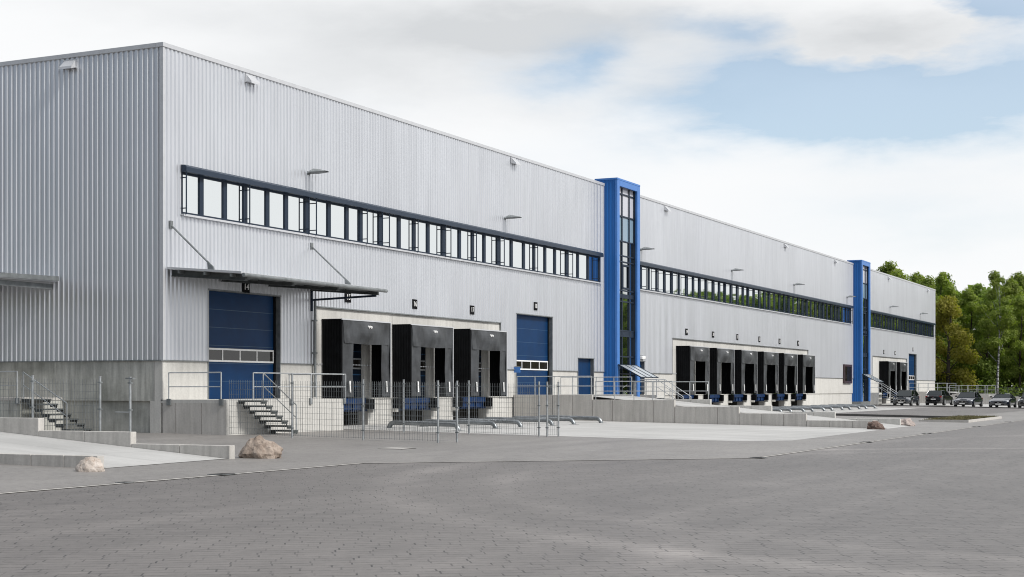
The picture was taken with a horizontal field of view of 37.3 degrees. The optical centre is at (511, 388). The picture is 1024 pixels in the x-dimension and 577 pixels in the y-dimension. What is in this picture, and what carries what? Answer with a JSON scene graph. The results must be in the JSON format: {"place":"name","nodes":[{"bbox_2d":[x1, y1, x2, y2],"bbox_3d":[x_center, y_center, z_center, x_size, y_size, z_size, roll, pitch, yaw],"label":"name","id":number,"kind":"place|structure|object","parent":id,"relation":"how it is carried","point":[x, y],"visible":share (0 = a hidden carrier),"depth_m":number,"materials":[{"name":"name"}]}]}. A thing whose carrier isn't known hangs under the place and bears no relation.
{"place":"outdoors","nodes":[
{"label":"outdoors","id":0,"kind":"place"},
{"bbox_2d":[0,391,1023,576],"bbox_3d":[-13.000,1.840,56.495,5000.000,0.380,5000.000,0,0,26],"label":"ground","id":1,"kind":"structure","parent":0,"point":[945,504],"depth_m":23.48,"materials":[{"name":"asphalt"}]},
{"bbox_2d":[0,42,935,432],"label":"warehouse","id":2,"kind":"structure","parent":1,"relation":"on","point":[114,162],"depth_m":64.96,"materials":[{"name":"silver metal"}]},
{"bbox_2d":[0,272,58,289],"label":"canopy","id":3,"kind":"object","parent":2,"relation":"attached to","point":[24,280],"visible":1,"depth_m":57.42,"materials":[{"name":"silver metal"}]},
{"bbox_2d":[59,59,76,68],"bbox_3d":[-17.080,-12.470,58.280,0.640,0.400,0.300,0,0,26],"label":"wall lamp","id":4,"kind":"object","parent":2,"relation":"attached to","point":[69,64],"visible":1,"depth_m":58.26,"materials":[{"name":"silver metal"}]},
{"bbox_2d":[209,291,273,398],"bbox_3d":[-11.005,-1.725,61.207,0.090,4.250,4.700,0,0,26],"label":"sectional door","id":5,"kind":"structure","parent":2,"relation":"in","point":[240,325],"depth_m":61.23,"materials":[{"name":"blue metal"}]},
{"bbox_2d":[181,172,309,233],"bbox_3d":[-10.622,-7.435,61.316,0.363,1.630,8.550,0,0,26],"label":"window","id":6,"kind":"structure","parent":2,"relation":"in","point":[202,196],"depth_m":61.06,"materials":[{"name":"glass"}]},
{"bbox_2d":[167,221,387,310],"bbox_3d":[-9.087,-4.825,60.463,3.572,2.950,10.210,0,0,26],"label":"canopy","id":7,"kind":"object","parent":2,"relation":"attached to","point":[210,272],"visible":1,"depth_m":58.60,"materials":[{"name":"silver metal"}]},
{"bbox_2d":[312,301,317,395],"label":"downpipe","id":8,"kind":"object","parent":2,"relation":"attached to","point":[314,352],"visible":0.81,"depth_m":65.46,"materials":[{"name":"metal"}]},
{"bbox_2d":[307,198,382,245],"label":"window","id":9,"kind":"structure","parent":2,"relation":"in","point":[327,219],"depth_m":67.98,"materials":[{"name":"glass"}]},
{"bbox_2d":[329,398,375,412],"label":"dock leveller","id":10,"kind":"object","parent":2,"relation":"attached to","point":[360,404],"visible":0.31,"depth_m":68.95,"materials":[{"name":"blue metal"}]},
{"bbox_2d":[344,343,361,397],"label":"sectional door","id":11,"kind":"structure","parent":2,"relation":"in","point":[357,360],"depth_m":69.24,"materials":[{"name":"metal"}]},
{"bbox_2d":[322,318,390,397],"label":"dock shelter","id":12,"kind":"object","parent":2,"relation":"attached to","point":[341,336],"visible":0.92,"depth_m":66.38,"materials":[{"name":"black rubber"}]},
{"bbox_2d":[381,213,445,256],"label":"window","id":13,"kind":"structure","parent":2,"relation":"in","point":[402,233],"depth_m":73.50,"materials":[{"name":"glass"}]},
{"bbox_2d":[391,398,436,411],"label":"dock leveller","id":14,"kind":"object","parent":2,"relation":"attached to","point":[432,403],"visible":0.74,"depth_m":73.65,"materials":[{"name":"metal"}]},
{"bbox_2d":[412,347,425,396],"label":"sectional door","id":15,"kind":"structure","parent":2,"relation":"in","point":[423,349],"depth_m":74.84,"materials":[{"name":"metal"}]},
{"bbox_2d":[392,324,453,396],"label":"dock shelter","id":16,"kind":"object","parent":2,"relation":"attached to","point":[410,341],"visible":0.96,"depth_m":71.91,"materials":[{"name":"black rubber"}]},
{"bbox_2d":[452,397,491,409],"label":"dock leveller","id":17,"kind":"object","parent":2,"relation":"attached to","point":[488,402],"visible":0.59,"depth_m":79.26,"materials":[{"name":"metal"}]},
{"bbox_2d":[444,226,500,265],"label":"window","id":18,"kind":"structure","parent":2,"relation":"in","point":[462,244],"depth_m":79.07,"materials":[{"name":"glass"}]},
{"bbox_2d":[454,328,506,396],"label":"dock shelter","id":19,"kind":"object","parent":2,"relation":"attached to","point":[470,343],"visible":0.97,"depth_m":77.40,"materials":[{"name":"black rubber"}]},
{"bbox_2d":[517,314,547,394],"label":"sectional door","id":20,"kind":"structure","parent":2,"relation":"in","point":[532,343],"depth_m":86.23,"materials":[{"name":"blue metal"}]},
{"bbox_2d":[499,237,568,276],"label":"window","id":21,"kind":"structure","parent":2,"relation":"in","point":[516,254],"depth_m":85.91,"materials":[{"name":"glass"}]},
{"bbox_2d":[567,251,599,281],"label":"window","id":22,"kind":"structure","parent":2,"relation":"in","point":[581,266],"depth_m":92.53,"materials":[{"name":"glass"}]},
{"bbox_2d":[578,358,589,393],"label":"door","id":23,"kind":"structure","parent":2,"relation":"in","point":[583,364],"depth_m":92.89,"materials":[{"name":"metal"}]},
{"bbox_2d":[642,266,672,293],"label":"window","id":24,"kind":"structure","parent":2,"relation":"in","point":[653,279],"depth_m":103.86,"materials":[{"name":"glass"}]},
{"bbox_2d":[673,272,700,298],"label":"window","id":25,"kind":"structure","parent":2,"relation":"in","point":[683,285],"depth_m":109.35,"materials":[{"name":"glass"}]},
{"bbox_2d":[677,346,708,394],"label":"dock shelter","id":26,"kind":"object","parent":2,"relation":"attached to","point":[688,357],"visible":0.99,"depth_m":107.52,"materials":[{"name":"black rubber"}]},
{"bbox_2d":[701,278,725,302],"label":"window","id":27,"kind":"structure","parent":2,"relation":"in","point":[712,290],"depth_m":114.79,"materials":[{"name":"glass"}]},
{"bbox_2d":[704,394,723,402],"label":"dock leveller","id":28,"kind":"object","parent":2,"relation":"attached to","point":[717,398],"visible":0.7,"depth_m":115.67,"materials":[{"name":"metal"}]},
{"bbox_2d":[709,348,733,393],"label":"dock shelter","id":29,"kind":"object","parent":2,"relation":"attached to","point":[721,370],"visible":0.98,"depth_m":113.52,"materials":[{"name":"black rubber"}]},
{"bbox_2d":[728,394,746,402],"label":"dock leveller","id":30,"kind":"object","parent":2,"relation":"attached to","point":[737,398],"visible":0.99,"depth_m":120.35,"materials":[{"name":"metal"}]},
{"bbox_2d":[726,283,748,306],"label":"window","id":31,"kind":"structure","parent":2,"relation":"in","point":[735,294],"depth_m":120.27,"materials":[{"name":"glass"}]},
{"bbox_2d":[734,350,756,393],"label":"dock shelter","id":32,"kind":"object","parent":2,"relation":"attached to","point":[745,371],"visible":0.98,"depth_m":119.05,"materials":[{"name":"black rubber"}]},
{"bbox_2d":[751,394,768,401],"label":"dock leveller","id":33,"kind":"object","parent":2,"relation":"attached to","point":[759,397],"visible":0.99,"depth_m":125.90,"materials":[{"name":"metal"}]},
{"bbox_2d":[749,288,770,309],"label":"window","id":34,"kind":"structure","parent":2,"relation":"in","point":[760,299],"depth_m":125.74,"materials":[{"name":"glass"}]},
{"bbox_2d":[757,351,777,393],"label":"dock shelter","id":35,"kind":"object","parent":2,"relation":"attached to","point":[767,372],"visible":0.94,"depth_m":124.45,"materials":[{"name":"black rubber"}]},
{"bbox_2d":[771,292,789,313],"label":"window","id":36,"kind":"structure","parent":2,"relation":"in","point":[779,302],"depth_m":131.71,"materials":[{"name":"glass"}]},
{"bbox_2d":[778,353,796,393],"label":"dock shelter","id":37,"kind":"object","parent":2,"relation":"attached to","point":[787,372],"visible":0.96,"depth_m":129.87,"materials":[{"name":"black rubber"}]},
{"bbox_2d":[790,296,807,316],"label":"window","id":38,"kind":"structure","parent":2,"relation":"in","point":[798,306],"depth_m":136.65,"materials":[{"name":"glass"}]},
{"bbox_2d":[797,354,814,392],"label":"dock shelter","id":39,"kind":"object","parent":2,"relation":"attached to","point":[805,373],"visible":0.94,"depth_m":135.26,"materials":[{"name":"black rubber"}]},
{"bbox_2d":[808,300,823,318],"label":"window","id":40,"kind":"structure","parent":2,"relation":"in","point":[815,309],"depth_m":142.10,"materials":[{"name":"glass"}]},
{"bbox_2d":[824,303,839,321],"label":"window","id":41,"kind":"structure","parent":2,"relation":"in","point":[831,312],"depth_m":147.58,"materials":[{"name":"glass"}]},
{"bbox_2d":[840,306,852,323],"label":"window","id":42,"kind":"structure","parent":2,"relation":"in","point":[845,313],"depth_m":152.76,"materials":[{"name":"glass"}]},
{"bbox_2d":[843,364,851,382],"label":"notice case","id":43,"kind":"object","parent":2,"relation":"attached to","point":[847,373],"visible":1,"depth_m":152.93,"materials":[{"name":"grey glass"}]},
{"bbox_2d":[870,312,880,328],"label":"window","id":44,"kind":"structure","parent":2,"relation":"in","point":[875,319],"depth_m":165.52,"materials":[{"name":"glass"}]},
{"bbox_2d":[881,314,892,330],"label":"window","id":45,"kind":"structure","parent":2,"relation":"in","point":[886,321],"depth_m":170.61,"materials":[{"name":"glass"}]},
{"bbox_2d":[879,361,896,392],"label":"dock shelter","id":46,"kind":"object","parent":2,"relation":"attached to","point":[888,373],"visible":0.98,"depth_m":167.00,"materials":[{"name":"black rubber"}]},
{"bbox_2d":[893,317,902,331],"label":"window","id":47,"kind":"structure","parent":2,"relation":"in","point":[897,322],"depth_m":175.98,"materials":[{"name":"glass"}]},
{"bbox_2d":[897,362,907,391],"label":"dock shelter","id":48,"kind":"object","parent":2,"relation":"attached to","point":[902,375],"visible":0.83,"depth_m":173.50,"materials":[{"name":"black rubber"}]},
{"bbox_2d":[902,319,913,333],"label":"window","id":49,"kind":"structure","parent":2,"relation":"in","point":[907,325],"depth_m":180.64,"materials":[{"name":"glass"}]},
{"bbox_2d":[909,354,913,389],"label":"sectional door","id":50,"kind":"structure","parent":2,"relation":"in","point":[911,357],"depth_m":184.29,"materials":[{"name":"blue metal"}]},
{"bbox_2d":[847,260,870,403],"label":"stair tower","id":51,"kind":"structure","parent":1,"relation":"on","point":[861,329],"depth_m":155.72,"materials":[{"name":"metal"}]},
{"bbox_2d":[836,414,952,417],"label":"kerb","id":52,"kind":"structure","parent":1,"relation":"on","point":[911,416],"depth_m":101.63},
{"bbox_2d":[868,404,1023,408],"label":"kerb","id":53,"kind":"structure","parent":1,"relation":"on","point":[947,406],"depth_m":150.33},
{"bbox_2d":[917,392,1020,404],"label":"retaining wall","id":54,"kind":"structure","parent":1,"relation":"on","point":[985,397],"depth_m":178.48,"materials":[{"name":"concrete"}]},
{"bbox_2d":[0,406,1023,492],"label":"yard paving","id":55,"kind":"structure","parent":0,"point":[313,449],"depth_m":47.73,"materials":[{"name":"concrete"}]},
{"bbox_2d":[0,397,62,430],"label":"loading platform","id":56,"kind":"structure","parent":55,"relation":"on","point":[25,410],"depth_m":57.07,"materials":[{"name":"concrete"}]},
{"bbox_2d":[0,375,102,430],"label":"fence","id":57,"kind":"object","parent":55,"relation":"on","point":[32,381],"visible":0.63,"depth_m":43.33,"materials":[{"name":"metal"}]},
{"bbox_2d":[0,453,103,467],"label":"retaining wall","id":58,"kind":"structure","parent":55,"relation":"on","point":[56,460],"depth_m":35.72,"materials":[{"name":"concrete"}]},
{"bbox_2d":[22,372,91,430],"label":"steel steps","id":59,"kind":"structure","parent":55,"relation":"on","point":[66,414],"depth_m":56.34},
{"bbox_2d":[75,456,104,471],"bbox_3d":[-9.491,1.702,34.135,0.635,0.368,0.561,0,0,0],"label":"boulder","id":60,"kind":"object","parent":55,"relation":"on","point":[90,464],"visible":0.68,"depth_m":33.95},
{"bbox_2d":[0,432,224,467],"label":"ramp","id":61,"kind":"structure","parent":55,"relation":"on","point":[117,456],"depth_m":39.34,"materials":[{"name":"concrete"}]},
{"bbox_2d":[0,417,234,458],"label":"retaining wall","id":62,"kind":"structure","parent":55,"relation":"on","point":[30,426],"depth_m":41.60,"materials":[{"name":"concrete"}]},
{"bbox_2d":[115,377,134,431],"bbox_3d":[-10.777,0.775,42.202,0.650,2.220,0.120,0,0,26],"label":"fence","id":63,"kind":"object","parent":55,"relation":"on","point":[129,383],"visible":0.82,"depth_m":42.09,"materials":[{"name":"metal"}]},
{"bbox_2d":[161,398,342,434],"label":"loading platform","id":64,"kind":"structure","parent":55,"relation":"on","point":[198,416],"depth_m":56.34,"materials":[{"name":"concrete"}]},
{"bbox_2d":[166,372,223,405],"bbox_3d":[-11.674,-0.006,55.815,2.560,1.232,0.060,0,0,26],"label":"railing","id":65,"kind":"object","parent":64,"relation":"attached to","point":[221,401],"visible":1,"depth_m":55.63,"materials":[{"name":"metal"}]},
{"bbox_2d":[253,372,345,403],"bbox_3d":[-9.522,-0.006,60.183,2.852,1.232,6.512,0,0,26],"label":"railing","id":66,"kind":"object","parent":64,"relation":"attached to","point":[311,398],"visible":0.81,"depth_m":60.15,"materials":[{"name":"metal"}]},
{"bbox_2d":[238,435,282,458],"bbox_3d":[-6.742,1.555,40.658,1.178,0.652,0.932,0,0,-20],"label":"boulder","id":67,"kind":"object","parent":55,"relation":"on","point":[259,447],"visible":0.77,"depth_m":40.38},
{"bbox_2d":[239,373,297,433],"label":"steel steps","id":68,"kind":"structure","parent":55,"relation":"on","point":[265,421],"depth_m":56.41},
{"bbox_2d":[229,373,458,442],"bbox_3d":[-6.061,0.696,53.651,8.930,2.488,1.020,0,0,26],"label":"fence","id":69,"kind":"object","parent":55,"relation":"on","point":[363,420],"visible":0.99,"depth_m":52.88,"materials":[{"name":"metal"}]},
{"bbox_2d":[349,379,540,436],"bbox_3d":[-2.863,0.781,60.365,8.820,2.316,0.311,0,0,28],"label":"fence","id":70,"kind":"object","parent":55,"relation":"on","point":[499,412],"visible":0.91,"depth_m":59.79,"materials":[{"name":"metal"}]},
{"bbox_2d":[0,420,1020,493],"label":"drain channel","id":71,"kind":"object","parent":55,"relation":"on","point":[471,461],"visible":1,"depth_m":39.19,"materials":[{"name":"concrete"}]},
{"bbox_2d":[2,420,1018,492],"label":"drain channel joint","id":72,"kind":"object","parent":55,"relation":"on","point":[464,461],"visible":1,"depth_m":37.98,"materials":[{"name":"metal"}]},
{"bbox_2d":[545,382,559,436],"bbox_3d":[1.575,0.836,58.555,0.693,2.224,0.134,0,0,-38],"label":"fence","id":73,"kind":"object","parent":55,"relation":"on","point":[547,408],"visible":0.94,"depth_m":58.46,"materials":[{"name":"metal"}]},
{"bbox_2d":[595,177,639,396],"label":"stair tower","id":74,"kind":"structure","parent":55,"relation":"on","point":[621,271],"depth_m":96.24,"materials":[{"name":"metal"}]},
{"bbox_2d":[618,364,658,377],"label":"glass canopy","id":75,"kind":"object","parent":74,"relation":"attached to","point":[640,372],"visible":1,"depth_m":95.82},
{"bbox_2d":[640,379,690,398],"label":"staircase","id":76,"kind":"structure","parent":55,"relation":"on","point":[656,396],"depth_m":100.29,"materials":[{"name":"metal"}]},
{"bbox_2d":[594,396,907,428],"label":"ramp","id":77,"kind":"structure","parent":55,"relation":"on","point":[747,410],"depth_m":81.88,"materials":[{"name":"concrete"}]},
{"bbox_2d":[918,415,1001,422],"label":"planting bed","id":78,"kind":"object","parent":55,"relation":"on","point":[967,418],"visible":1,"depth_m":92.39,"materials":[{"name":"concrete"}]},
{"bbox_2d":[0,0,1023,385],"label":"sky","id":79,"kind":"structure","parent":0,"point":[876,132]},
{"bbox_2d":[344,420,880,440],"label":"concrete apron","id":80,"kind":"object","parent":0,"point":[651,430],"visible":0.78,"depth_m":66.69,"materials":[{"name":"concrete"}]},
{"bbox_2d":[387,420,464,430],"bbox_3d":[-3.773,1.572,64.607,3.995,0.437,0.432,0,0,31],"label":"wheel guide","id":81,"kind":"object","parent":80,"relation":"on","point":[429,424],"visible":0.56,"depth_m":64.47,"materials":[{"name":"metal"}]},
{"bbox_2d":[416,419,501,428],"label":"wheel guide","id":82,"kind":"object","parent":80,"relation":"on","point":[480,422],"visible":0.5,"depth_m":67.20,"materials":[{"name":"metal"}]},
{"bbox_2d":[458,418,521,426],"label":"wheel guide","id":83,"kind":"object","parent":80,"relation":"on","point":[510,421],"visible":0.55,"depth_m":69.56,"materials":[{"name":"metal"}]},
{"bbox_2d":[484,417,556,425],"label":"wheel guide","id":84,"kind":"object","parent":80,"relation":"on","point":[550,422],"visible":0.48,"depth_m":72.66,"materials":[{"name":"metal"}]},
{"bbox_2d":[514,416,576,424],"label":"wheel guide","id":85,"kind":"object","parent":80,"relation":"on","point":[571,420],"visible":0.49,"depth_m":75.05,"materials":[{"name":"metal"}]},
{"bbox_2d":[540,415,602,422],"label":"wheel guide","id":86,"kind":"object","parent":80,"relation":"on","point":[597,418],"visible":0.49,"depth_m":78.08,"materials":[{"name":"metal"}]},
{"bbox_2d":[514,395,871,427],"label":"retaining wall","id":87,"kind":"structure","parent":80,"relation":"on","point":[661,411],"depth_m":79.90,"materials":[{"name":"concrete"}]},
{"bbox_2d":[516,376,591,394],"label":"railing","id":88,"kind":"object","parent":87,"relation":"on","point":[554,381],"visible":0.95,"depth_m":82.58,"materials":[{"name":"metal"}]},
{"bbox_2d":[595,381,672,399],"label":"railing","id":89,"kind":"object","parent":87,"relation":"attached to","point":[633,381],"visible":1,"depth_m":80.56,"materials":[{"name":"metal"}]},
{"bbox_2d":[559,394,900,424],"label":"retaining wall","id":90,"kind":"structure","parent":80,"relation":"on","point":[828,414],"depth_m":83.57,"materials":[{"name":"concrete"}]},
{"bbox_2d":[775,407,911,412],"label":"concrete apron","id":91,"kind":"object","parent":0,"point":[839,410],"visible":0.2,"depth_m":125.99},
{"bbox_2d":[836,407,1023,415],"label":"road lane","id":92,"kind":"structure","parent":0,"point":[946,411],"depth_m":123.82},
{"bbox_2d":[871,403,1023,407],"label":"parking area","id":93,"kind":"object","parent":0,"point":[948,404],"depth_m":162.54,"materials":[{"name":"asphalt"}]},
{"bbox_2d":[870,383,897,404],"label":"staircase","id":94,"kind":"structure","parent":93,"relation":"on","point":[875,398],"depth_m":160.66,"materials":[{"name":"concrete"}]},
{"bbox_2d":[893,390,919,404],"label":"parked car","id":95,"kind":"object","parent":93,"relation":"on","point":[909,397],"visible":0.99,"depth_m":155.78,"materials":[{"name":"paint"}]},
{"bbox_2d":[925,390,953,404],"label":"parked car","id":96,"kind":"object","parent":93,"relation":"on","point":[936,397],"visible":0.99,"depth_m":160.16,"materials":[{"name":"black paint"}]},
{"bbox_2d":[953,392,982,406],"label":"parked car","id":97,"kind":"object","parent":93,"relation":"on","point":[973,399],"visible":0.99,"depth_m":152.94,"materials":[{"name":"grey paint"}]},
{"bbox_2d":[989,394,1016,406],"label":"parked car","id":98,"kind":"object","parent":93,"relation":"on","point":[997,400],"visible":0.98,"depth_m":151.51,"materials":[{"name":"grey paint"}]},
{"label":"forest floor","id":99,"kind":"structure","parent":0,"visible":0},
{"bbox_2d":[876,261,898,274],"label":"broadleaf tree","id":100,"kind":"object","parent":99,"relation":"on","point":[890,266],"visible":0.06,"depth_m":242.73,"materials":[{"name":"green plant"}]},
{"bbox_2d":[793,366,1023,396],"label":"undergrowth","id":101,"kind":"object","parent":99,"relation":"on","point":[1014,394],"visible":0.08,"depth_m":212.97,"materials":[{"name":"green plant"}]},
{"bbox_2d":[918,275,953,366],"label":"broadleaf tree","id":102,"kind":"object","parent":99,"relation":"on","point":[928,282],"visible":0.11,"depth_m":220.75,"materials":[{"name":"green plant"}]},
{"bbox_2d":[935,271,967,385],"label":"broadleaf tree","id":103,"kind":"object","parent":99,"relation":"on","point":[941,279],"visible":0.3,"depth_m":229.18,"materials":[{"name":"green plant"}]},
{"bbox_2d":[935,284,976,389],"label":"broadleaf tree","id":104,"kind":"object","parent":99,"relation":"on","point":[939,289],"visible":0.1,"depth_m":238.64,"materials":[{"name":"green plant"}]},
{"bbox_2d":[935,295,981,391],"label":"oak tree","id":105,"kind":"object","parent":99,"relation":"on","point":[944,322],"visible":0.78,"depth_m":213.41,"materials":[{"name":"green plant"}]},
{"bbox_2d":[953,287,988,373],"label":"broadleaf tree","id":106,"kind":"object","parent":99,"relation":"on","point":[971,296],"visible":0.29,"depth_m":229.15,"materials":[{"name":"green plant"}]},
{"bbox_2d":[957,283,989,391],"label":"broadleaf tree","id":107,"kind":"object","parent":99,"relation":"on","point":[978,288],"visible":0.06,"depth_m":249.04,"materials":[{"name":"green plant"}]},
{"bbox_2d":[958,295,1018,392],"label":"broadleaf tree","id":108,"kind":"object","parent":99,"relation":"on","point":[985,369],"visible":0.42,"depth_m":215.97,"materials":[{"name":"green plant"}]},
{"bbox_2d":[975,270,1017,393],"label":"birch tree","id":109,"kind":"object","parent":99,"relation":"on","point":[999,337],"visible":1,"depth_m":208.68,"materials":[{"name":"green plant"}]},
{"bbox_2d":[983,277,1023,392],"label":"broadleaf tree","id":110,"kind":"object","parent":99,"relation":"on","point":[1011,283],"visible":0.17,"depth_m":224.66,"materials":[{"name":"green plant"}]},
{"bbox_2d":[999,295,1023,393],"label":"broadleaf tree","id":111,"kind":"object","parent":99,"relation":"on","point":[1015,344],"visible":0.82,"depth_m":213.68,"materials":[{"name":"green plant"}]},
{"bbox_2d":[1011,271,1023,388],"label":"broadleaf tree","id":112,"kind":"object","parent":99,"relation":"on","point":[1018,277],"visible":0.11,"depth_m":245.56,"materials":[{"name":"green plant"}]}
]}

